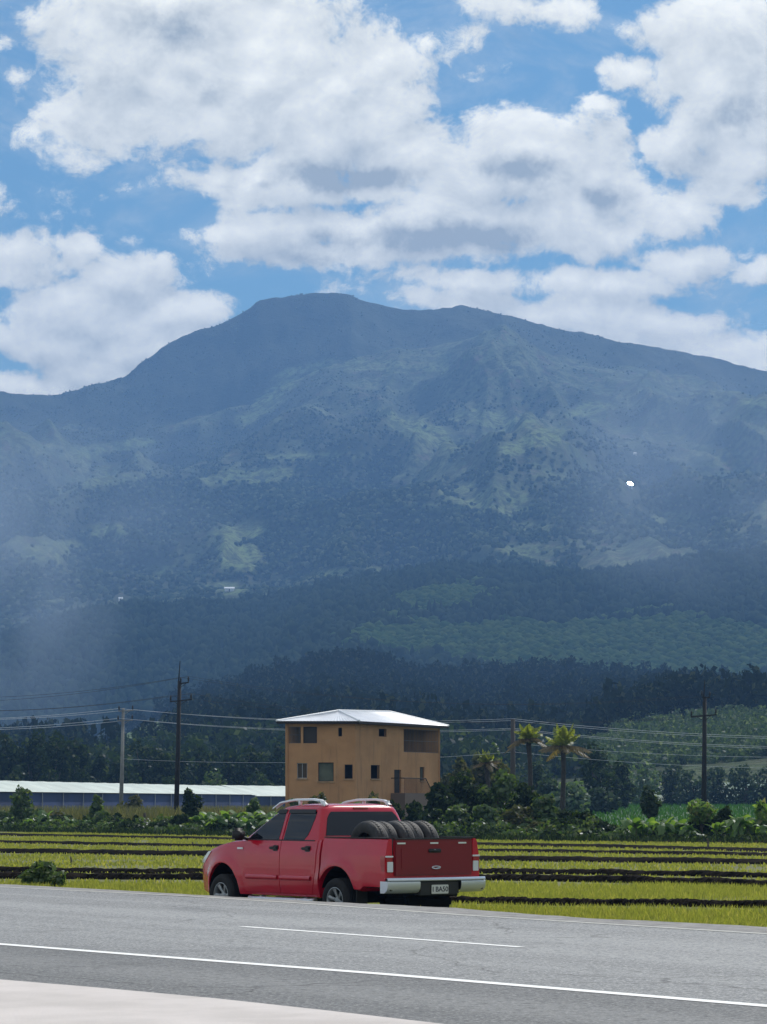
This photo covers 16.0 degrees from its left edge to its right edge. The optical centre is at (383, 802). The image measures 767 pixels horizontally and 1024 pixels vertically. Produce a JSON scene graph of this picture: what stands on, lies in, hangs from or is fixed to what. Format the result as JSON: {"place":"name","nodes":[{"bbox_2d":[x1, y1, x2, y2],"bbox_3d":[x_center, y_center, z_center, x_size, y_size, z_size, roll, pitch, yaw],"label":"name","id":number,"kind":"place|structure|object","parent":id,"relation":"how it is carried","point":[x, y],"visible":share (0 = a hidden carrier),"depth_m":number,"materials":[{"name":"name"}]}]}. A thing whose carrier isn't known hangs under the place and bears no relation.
{"place":"outdoors","nodes":[
{"label":"outdoors","id":0,"kind":"place"},
{"bbox_2d":[0,979,440,1023],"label":"pavement","id":1,"kind":"structure","parent":0,"point":[23,1002],"depth_m":18.58,"materials":[{"name":"concrete"}]},
{"bbox_2d":[276,709,448,820],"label":"house","id":2,"kind":"structure","parent":0,"point":[337,756],"depth_m":181.45,"materials":[{"name":"painted plaster"},{"name":"sheet metal"},{"name":"glass"}]},
{"bbox_2d":[0,293,766,796],"bbox_3d":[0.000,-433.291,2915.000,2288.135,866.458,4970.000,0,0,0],"label":"mountain","id":3,"kind":"structure","parent":0,"point":[446,357],"depth_m":3856.89,"materials":[{"name":"green plant"}]},
{"bbox_2d":[0,698,593,782],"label":"thicket","id":4,"kind":"object","parent":3,"relation":"on","point":[452,743],"visible":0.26,"depth_m":523.76,"materials":[{"name":"green plant"}]},
{"bbox_2d":[0,293,766,634],"bbox_3d":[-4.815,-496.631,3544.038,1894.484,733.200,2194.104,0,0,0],"label":"mountain forest","id":5,"kind":"object","parent":3,"relation":"on","point":[344,543],"visible":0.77,"depth_m":3023.67,"materials":[{"name":"green plant"}]},
{"bbox_2d":[0,542,766,735],"bbox_3d":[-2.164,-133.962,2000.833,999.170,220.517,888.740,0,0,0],"label":"foothill forest","id":6,"kind":"object","parent":3,"relation":"on","point":[204,639],"visible":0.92,"depth_m":1942.65,"materials":[{"name":"green plant"}]},
{"bbox_2d":[0,646,766,752],"bbox_3d":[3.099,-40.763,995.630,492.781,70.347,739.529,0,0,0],"label":"hill forest","id":7,"kind":"object","parent":3,"relation":"on","point":[568,682],"visible":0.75,"depth_m":868.73,"materials":[{"name":"green plant"}]},
{"bbox_2d":[330,575,766,673],"bbox_3d":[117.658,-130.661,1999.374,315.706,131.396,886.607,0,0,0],"label":"sunlit forest","id":8,"kind":"object","parent":3,"relation":"on","point":[675,640],"visible":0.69,"depth_m":1743.11,"materials":[{"name":"green plant"}]},
{"bbox_2d":[577,704,766,777],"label":"shrub forest","id":9,"kind":"object","parent":3,"relation":"on","point":[724,724],"visible":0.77,"depth_m":527.32,"materials":[{"name":"green plant"}]},
{"bbox_2d":[0,887,766,1003],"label":"road","id":10,"kind":"structure","parent":0,"point":[705,964],"depth_m":28.52,"materials":[{"name":"grey asphalt"}]},
{"bbox_2d":[238,926,522,946],"bbox_3d":[-0.132,1.446,29.652,0.130,0.001,5.462,0,0,-34],"label":"lane marking","id":11,"kind":"object","parent":10,"relation":"on","point":[383,936],"visible":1,"depth_m":29.50,"materials":[{"name":"white paint"}]},
{"bbox_2d":[11,887,766,933],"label":"edge line","id":12,"kind":"object","parent":10,"relation":"on","point":[425,912],"visible":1,"depth_m":35.96,"materials":[{"name":"white paint"}]},
{"bbox_2d":[0,945,766,1023],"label":"hard shoulder","id":13,"kind":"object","parent":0,"point":[431,1000],"visible":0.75,"depth_m":20.85},
{"bbox_2d":[0,943,766,1006],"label":"edge line","id":14,"kind":"object","parent":13,"relation":"on","point":[618,993],"visible":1,"depth_m":22.58,"materials":[{"name":"white paint"}]},
{"bbox_2d":[0,880,766,926],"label":"field grass","id":15,"kind":"structure","parent":0,"point":[745,916],"depth_m":53.21,"materials":[{"name":"green plant"}]},
{"bbox_2d":[0,884,766,932],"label":"shoulder","id":16,"kind":"object","parent":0,"point":[743,928],"visible":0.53,"depth_m":36.07,"materials":[{"name":"asphalt"}]},
{"bbox_2d":[203,798,485,907],"bbox_3d":[-0.774,0.892,43.610,2.352,1.926,5.499,0,0,-37],"label":"pickup truck","id":17,"kind":"object","parent":16,"relation":"on","point":[310,852],"visible":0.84,"depth_m":42.47,"materials":[{"name":"red paint"}]},
{"bbox_2d":[351,820,388,838],"bbox_3d":[-0.210,0.650,41.863,0.255,0.766,0.766,-4,2,-39],"label":"worn tyre","id":18,"kind":"object","parent":17,"relation":"in","point":[367,828],"visible":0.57,"depth_m":41.70,"materials":[{"name":"black rubber"}]},
{"bbox_2d":[367,821,398,855],"bbox_3d":[-0.035,0.662,42.033,0.255,0.766,0.766,-7,20,-34],"label":"worn tyre","id":19,"kind":"object","parent":17,"relation":"in","point":[390,830],"visible":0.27,"depth_m":41.80,"materials":[{"name":"black rubber"}]},
{"bbox_2d":[387,820,414,839],"bbox_3d":[0.189,0.650,42.139,0.255,0.766,0.766,-3,33,-39],"label":"worn tyre","id":20,"kind":"object","parent":17,"relation":"in","point":[403,829],"visible":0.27,"depth_m":41.91,"materials":[{"name":"black rubber"}]},
{"bbox_2d":[402,821,423,839],"bbox_3d":[0.358,0.658,42.316,0.255,0.766,0.766,-6,-40,-35],"label":"worn tyre","id":21,"kind":"object","parent":17,"relation":"in","point":[416,830],"visible":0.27,"depth_m":42.09,"materials":[{"name":"black rubber"}]},
{"bbox_2d":[413,820,438,837],"bbox_3d":[0.563,0.654,42.446,0.255,0.766,0.766,-3,-26,-40],"label":"worn tyre","id":22,"kind":"object","parent":17,"relation":"in","point":[428,830],"visible":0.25,"depth_m":42.22,"materials":[{"name":"black rubber"}]},
{"bbox_2d":[0,832,766,924],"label":"field","id":23,"kind":"structure","parent":0,"point":[736,867],"depth_m":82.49,"materials":[{"name":"green plant"}]},
{"bbox_2d":[17,860,56,884],"bbox_3d":[-7.785,1.642,61.504,0.944,0.734,0.884,0,0,0],"label":"bush","id":24,"kind":"object","parent":23,"relation":"on","point":[39,872],"visible":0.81,"depth_m":61.22,"materials":[{"name":"green plant"}]},
{"bbox_2d":[47,870,66,886],"bbox_3d":[-7.115,1.733,59.495,0.436,0.535,0.499,0,0,0],"label":"bush","id":25,"kind":"object","parent":23,"relation":"on","point":[56,877],"visible":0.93,"depth_m":59.40,"materials":[{"name":"green plant"}]},
{"bbox_2d":[0,871,766,886],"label":"earth bank","id":26,"kind":"structure","parent":23,"relation":"on","point":[627,878],"depth_m":65.97,"materials":[{"name":"soil"}]},
{"bbox_2d":[0,848,766,864],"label":"earth bank","id":27,"kind":"structure","parent":23,"relation":"on","point":[693,860],"depth_m":88.06,"materials":[{"name":"soil"}]},
{"bbox_2d":[0,866,766,877],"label":"earth bank","id":28,"kind":"structure","parent":23,"relation":"on","point":[613,871],"depth_m":72.46,"materials":[{"name":"soil"}]},
{"bbox_2d":[0,840,766,855],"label":"earth bank","id":29,"kind":"structure","parent":23,"relation":"on","point":[492,850],"depth_m":103.88,"materials":[{"name":"soil"}]},
{"bbox_2d":[0,833,766,851],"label":"earth bank","id":30,"kind":"structure","parent":23,"relation":"on","point":[746,849],"depth_m":117.31,"materials":[{"name":"soil"}]},
{"bbox_2d":[275,895,766,907],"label":"earth bank","id":31,"kind":"structure","parent":23,"relation":"on","point":[680,902],"depth_m":50.17,"materials":[{"name":"soil"}]},
{"bbox_2d":[0,0,766,801],"label":"sky","id":32,"kind":"structure","parent":0,"point":[169,169],"materials":[{"name":"blue"}]},
{"bbox_2d":[592,802,766,827],"bbox_3d":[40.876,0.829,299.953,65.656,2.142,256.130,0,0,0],"label":"meadow grass","id":33,"kind":"structure","parent":0,"point":[736,811],"depth_m":278.72,"materials":[{"name":"green plant"}]},
{"label":"ground","id":34,"kind":"structure","parent":0,"visible":0},
{"bbox_2d":[0,731,25,780],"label":"broadleaf tree","id":35,"kind":"object","parent":34,"relation":"on","point":[8,764],"visible":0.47,"depth_m":401.76,"materials":[{"name":"green plant"}]},
{"bbox_2d":[4,765,24,780],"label":"shrub","id":36,"kind":"object","parent":34,"relation":"on","point":[16,774],"visible":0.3,"depth_m":377.74,"materials":[{"name":"green plant"}]},
{"bbox_2d":[8,784,33,819],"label":"bush","id":37,"kind":"object","parent":34,"relation":"on","point":[21,803],"visible":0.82,"depth_m":192.04,"materials":[{"name":"green plant"}]},
{"bbox_2d":[10,728,51,780],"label":"broadleaf tree","id":38,"kind":"object","parent":34,"relation":"on","point":[39,761],"visible":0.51,"depth_m":394.80,"materials":[{"name":"green plant"}]},
{"bbox_2d":[37,766,62,781],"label":"shrub","id":39,"kind":"object","parent":34,"relation":"on","point":[47,773],"visible":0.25,"depth_m":377.48,"materials":[{"name":"green plant"}]},
{"bbox_2d":[41,730,79,781],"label":"broadleaf tree","id":40,"kind":"object","parent":34,"relation":"on","point":[58,763],"visible":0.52,"depth_m":388.74,"materials":[{"name":"green plant"}]},
{"bbox_2d":[63,739,92,781],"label":"broadleaf tree","id":41,"kind":"object","parent":34,"relation":"on","point":[84,758],"visible":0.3,"depth_m":403.89,"materials":[{"name":"green plant"}]},
{"bbox_2d":[73,768,100,782],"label":"shrub","id":42,"kind":"object","parent":34,"relation":"on","point":[83,774],"visible":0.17,"depth_m":377.09,"materials":[{"name":"green plant"}]},
{"bbox_2d":[81,753,109,782],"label":"broadleaf tree","id":43,"kind":"object","parent":34,"relation":"on","point":[98,765],"visible":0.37,"depth_m":396.32,"materials":[{"name":"green plant"}]},
{"bbox_2d":[86,794,104,819],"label":"bush","id":44,"kind":"object","parent":34,"relation":"on","point":[97,805],"visible":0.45,"depth_m":182.39,"materials":[{"name":"green plant"}]},
{"bbox_2d":[101,759,129,783],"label":"broadleaf tree","id":45,"kind":"object","parent":34,"relation":"on","point":[111,778],"visible":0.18,"depth_m":389.37,"materials":[{"name":"green plant"}]},
{"bbox_2d":[117,705,133,805],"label":"utility pole","id":46,"kind":"object","parent":34,"relation":"on","point":[121,787],"visible":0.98,"depth_m":231.87,"materials":[{"name":"concrete"}]},
{"bbox_2d":[0,781,256,810],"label":"greenhouse","id":47,"kind":"object","parent":34,"relation":"on","point":[59,794],"visible":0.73,"depth_m":277.57,"materials":[{"name":"grey plastic"}]},
{"bbox_2d":[116,795,142,812],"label":"bush","id":48,"kind":"object","parent":34,"relation":"on","point":[135,800],"visible":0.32,"depth_m":221.65,"materials":[{"name":"green plant"}]},
{"bbox_2d":[119,771,142,783],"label":"shrub","id":49,"kind":"object","parent":34,"relation":"on","point":[135,780],"visible":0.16,"depth_m":378.23,"materials":[{"name":"green plant"}]},
{"bbox_2d":[127,738,158,783],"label":"broadleaf tree","id":50,"kind":"object","parent":34,"relation":"on","point":[145,761],"visible":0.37,"depth_m":404.48,"materials":[{"name":"green plant"}]},
{"bbox_2d":[0,805,286,821],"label":"tall weeds","id":51,"kind":"object","parent":34,"relation":"on","point":[77,812],"visible":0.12,"depth_m":195.53,"materials":[{"name":"green plant"}]},
{"bbox_2d":[146,747,175,783],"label":"broadleaf tree","id":52,"kind":"object","parent":34,"relation":"on","point":[157,773],"visible":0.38,"depth_m":397.47,"materials":[{"name":"green plant"}]},
{"bbox_2d":[170,663,191,811],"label":"utility pole","id":53,"kind":"object","parent":34,"relation":"on","point":[177,769],"visible":1,"depth_m":199.87,"materials":[{"name":"brown wood"}]},
{"bbox_2d":[169,813,193,826],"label":"bush","id":54,"kind":"object","parent":34,"relation":"on","point":[181,819],"visible":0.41,"depth_m":163.74,"materials":[{"name":"green plant"}]},
{"bbox_2d":[166,752,198,784],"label":"broadleaf tree","id":55,"kind":"object","parent":34,"relation":"on","point":[184,773],"visible":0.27,"depth_m":390.65,"materials":[{"name":"green plant"}]},
{"bbox_2d":[181,787,204,822],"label":"bush","id":56,"kind":"object","parent":34,"relation":"on","point":[189,804],"visible":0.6,"depth_m":167.28,"materials":[{"name":"green plant"}]},
{"bbox_2d":[189,745,215,784],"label":"broadleaf tree","id":57,"kind":"object","parent":34,"relation":"on","point":[202,767],"visible":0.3,"depth_m":404.98,"materials":[{"name":"green plant"}]},
{"bbox_2d":[202,768,227,785],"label":"shrub","id":58,"kind":"object","parent":34,"relation":"on","point":[211,782],"visible":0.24,"depth_m":378.21,"materials":[{"name":"green plant"}]},
{"bbox_2d":[203,815,231,831],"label":"banana plant","id":59,"kind":"object","parent":34,"relation":"on","point":[222,822],"visible":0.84,"depth_m":158.18,"materials":[{"name":"green plant"}]},
{"bbox_2d":[207,751,239,784],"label":"broadleaf tree","id":60,"kind":"object","parent":34,"relation":"on","point":[228,769],"visible":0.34,"depth_m":398.64,"materials":[{"name":"green plant"}]},
{"bbox_2d":[208,785,284,807],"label":"greenhouse","id":61,"kind":"object","parent":34,"relation":"on","point":[264,794],"visible":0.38,"depth_m":352.06,"materials":[{"name":"grey plastic"}]},
{"bbox_2d":[230,744,271,785],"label":"broadleaf tree","id":62,"kind":"object","parent":34,"relation":"on","point":[242,773],"visible":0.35,"depth_m":390.94,"materials":[{"name":"green plant"}]},
{"bbox_2d":[245,797,261,815],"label":"bush","id":63,"kind":"object","parent":34,"relation":"on","point":[253,803],"visible":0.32,"depth_m":164.90,"materials":[{"name":"green plant"}]},
{"bbox_2d":[240,770,274,796],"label":"shrub","id":64,"kind":"object","parent":34,"relation":"on","point":[258,782],"visible":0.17,"depth_m":377.65,"materials":[{"name":"green plant"}]},
{"bbox_2d":[256,740,284,796],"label":"broadleaf tree","id":65,"kind":"object","parent":34,"relation":"on","point":[273,772],"visible":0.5,"depth_m":406.00,"materials":[{"name":"green plant"}]},
{"bbox_2d":[0,811,766,840],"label":"hedge bushes","id":66,"kind":"object","parent":34,"relation":"on","point":[469,828],"visible":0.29,"depth_m":145.65,"materials":[{"name":"green plant"}]},
{"bbox_2d":[0,826,766,843],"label":"hedge undergrowth","id":67,"kind":"object","parent":34,"relation":"on","point":[724,839],"visible":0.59,"depth_m":135.02,"materials":[{"name":"green plant"}]},
{"bbox_2d":[403,799,422,821],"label":"bush","id":68,"kind":"object","parent":34,"relation":"on","point":[415,811],"visible":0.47,"depth_m":150.08,"materials":[{"name":"green plant"}]},
{"bbox_2d":[417,807,443,826],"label":"bush","id":69,"kind":"object","parent":34,"relation":"on","point":[434,814],"visible":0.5,"depth_m":147.92,"materials":[{"name":"green plant"}]},
{"bbox_2d":[423,782,458,814],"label":"bush","id":70,"kind":"object","parent":34,"relation":"on","point":[438,795],"visible":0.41,"depth_m":155.66,"materials":[{"name":"green plant"}]},
{"bbox_2d":[440,755,474,803],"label":"broadleaf tree","id":71,"kind":"object","parent":34,"relation":"on","point":[459,765],"visible":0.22,"depth_m":225.80,"materials":[{"name":"green plant"}]},
{"bbox_2d":[443,803,473,824],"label":"bush","id":72,"kind":"object","parent":34,"relation":"on","point":[455,812],"visible":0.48,"depth_m":147.75,"materials":[{"name":"green plant"}]},
{"bbox_2d":[446,770,489,818],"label":"bush","id":73,"kind":"object","parent":34,"relation":"on","point":[463,791],"visible":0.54,"depth_m":157.29,"materials":[{"name":"green plant"}]},
{"bbox_2d":[469,752,493,794],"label":"broadleaf tree","id":74,"kind":"object","parent":34,"relation":"on","point":[478,773],"visible":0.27,"depth_m":231.74,"materials":[{"name":"green plant"}]},
{"bbox_2d":[472,749,500,792],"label":"coconut palm","id":75,"kind":"object","parent":34,"relation":"on","point":[488,762],"visible":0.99,"depth_m":215.83,"materials":[{"name":"green plant"}]},
{"bbox_2d":[472,804,505,824],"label":"bush","id":76,"kind":"object","parent":34,"relation":"on","point":[489,813],"visible":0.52,"depth_m":146.16,"materials":[{"name":"green plant"}]},
{"bbox_2d":[474,767,519,808],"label":"bush","id":77,"kind":"object","parent":34,"relation":"on","point":[502,792],"visible":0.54,"depth_m":157.40,"materials":[{"name":"green plant"}]},
{"bbox_2d":[490,757,518,794],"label":"broadleaf tree","id":78,"kind":"object","parent":34,"relation":"on","point":[501,765],"visible":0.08,"depth_m":227.95,"materials":[{"name":"green plant"}]},
{"bbox_2d":[510,719,514,791],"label":"utility pole","id":79,"kind":"object","parent":34,"relation":"on","point":[512,761],"visible":0.42,"depth_m":213.84,"materials":[{"name":"brown"}]},
{"bbox_2d":[500,804,534,826],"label":"bush","id":80,"kind":"object","parent":34,"relation":"on","point":[519,814],"visible":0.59,"depth_m":145.48,"materials":[{"name":"green plant"}]},
{"bbox_2d":[501,782,539,814],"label":"bush","id":81,"kind":"object","parent":34,"relation":"on","point":[526,796],"visible":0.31,"depth_m":153.65,"materials":[{"name":"green plant"}]},
{"bbox_2d":[504,724,552,791],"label":"coconut palm","id":82,"kind":"object","parent":34,"relation":"on","point":[527,733],"visible":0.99,"depth_m":204.83,"materials":[{"name":"green plant"}]},
{"bbox_2d":[525,759,547,794],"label":"broadleaf tree","id":83,"kind":"object","parent":34,"relation":"on","point":[539,774],"visible":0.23,"depth_m":299.32,"materials":[{"name":"green plant"}]},
{"bbox_2d":[531,793,560,821],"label":"vine bush","id":84,"kind":"object","parent":34,"relation":"on","point":[543,806],"visible":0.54,"depth_m":146.02,"materials":[{"name":"green plant"}]},
{"bbox_2d":[536,776,559,796],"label":"shrub","id":85,"kind":"object","parent":34,"relation":"on","point":[550,785],"visible":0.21,"depth_m":279.15,"materials":[{"name":"green plant"}]},
{"bbox_2d":[539,724,592,809],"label":"coconut palm","id":86,"kind":"object","parent":34,"relation":"on","point":[561,741],"visible":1,"depth_m":199.82,"materials":[{"name":"green plant"}]},
{"bbox_2d":[548,781,591,812],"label":"shrub","id":87,"kind":"object","parent":34,"relation":"on","point":[578,799],"visible":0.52,"depth_m":271.09,"materials":[{"name":"green plant"}]},
{"bbox_2d":[568,809,600,825],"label":"bush","id":88,"kind":"object","parent":34,"relation":"on","point":[579,815],"visible":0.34,"depth_m":140.76,"materials":[{"name":"green plant"}]},
{"bbox_2d":[573,741,626,793],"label":"broadleaf tree","id":89,"kind":"object","parent":34,"relation":"on","point":[594,780],"visible":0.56,"depth_m":329.88,"materials":[{"name":"green plant"}]},
{"bbox_2d":[584,786,621,813],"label":"shrub","id":90,"kind":"object","parent":34,"relation":"on","point":[601,799],"visible":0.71,"depth_m":284.95,"materials":[{"name":"green plant"}]},
{"bbox_2d":[593,820,616,831],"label":"bush","id":91,"kind":"object","parent":34,"relation":"on","point":[606,826],"visible":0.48,"depth_m":138.39,"materials":[{"name":"green plant"}]},
{"bbox_2d":[607,759,639,808],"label":"broadleaf tree","id":92,"kind":"object","parent":34,"relation":"on","point":[622,772],"visible":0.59,"depth_m":344.00,"materials":[{"name":"green plant"}]},
{"bbox_2d":[621,817,647,836],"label":"banana plant","id":93,"kind":"object","parent":34,"relation":"on","point":[636,823],"visible":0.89,"depth_m":133.26,"materials":[{"name":"green plant"}]},
{"bbox_2d":[628,759,661,803],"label":"broadleaf tree","id":94,"kind":"object","parent":34,"relation":"on","point":[649,779],"visible":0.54,"depth_m":399.15,"materials":[{"name":"green plant"}]},
{"bbox_2d":[638,785,661,818],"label":"tree","id":95,"kind":"object","parent":34,"relation":"on","point":[650,804],"visible":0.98,"depth_m":144.51,"materials":[{"name":"green plant"}]},
{"bbox_2d":[650,817,674,838],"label":"banana plant","id":96,"kind":"object","parent":34,"relation":"on","point":[662,827],"visible":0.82,"depth_m":132.10,"materials":[{"name":"green plant"}]},
{"bbox_2d":[649,760,687,805],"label":"broadleaf tree","id":97,"kind":"object","parent":34,"relation":"on","point":[668,785],"visible":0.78,"depth_m":403.38,"materials":[{"name":"green plant"}]},
{"bbox_2d":[672,769,712,804],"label":"broadleaf tree","id":98,"kind":"object","parent":34,"relation":"on","point":[688,791],"visible":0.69,"depth_m":399.33,"materials":[{"name":"green plant"}]},
{"bbox_2d":[686,798,717,833],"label":"vine bush","id":99,"kind":"object","parent":34,"relation":"on","point":[698,809],"visible":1,"depth_m":131.60,"materials":[{"name":"green plant"}]},
{"bbox_2d":[690,680,716,801],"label":"utility pole","id":100,"kind":"object","parent":34,"relation":"on","point":[704,763],"visible":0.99,"depth_m":199.86,"materials":[{"name":"brown wood"}]},
{"bbox_2d":[700,766,740,804],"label":"broadleaf tree","id":101,"kind":"object","parent":34,"relation":"on","point":[717,796],"visible":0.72,"depth_m":403.77,"materials":[{"name":"green plant"}]},
{"bbox_2d":[711,805,732,833],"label":"bush","id":102,"kind":"object","parent":34,"relation":"on","point":[722,814],"visible":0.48,"depth_m":133.47,"materials":[{"name":"green plant"}]},
{"bbox_2d":[727,814,753,836],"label":"banana plant","id":103,"kind":"object","parent":34,"relation":"on","point":[737,823],"visible":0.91,"depth_m":129.29,"materials":[{"name":"green plant"}]},
{"bbox_2d":[725,764,766,804],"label":"broadleaf tree","id":104,"kind":"object","parent":34,"relation":"on","point":[748,793],"visible":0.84,"depth_m":401.40,"materials":[{"name":"green plant"}]},
{"bbox_2d":[752,798,766,829],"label":"bush","id":105,"kind":"object","parent":34,"relation":"on","point":[760,809],"visible":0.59,"depth_m":130.34,"materials":[{"name":"green plant"}]},
{"bbox_2d":[753,766,766,802],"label":"broadleaf tree","id":106,"kind":"object","parent":34,"relation":"on","point":[761,772],"visible":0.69,"depth_m":403.89,"materials":[{"name":"green plant"}]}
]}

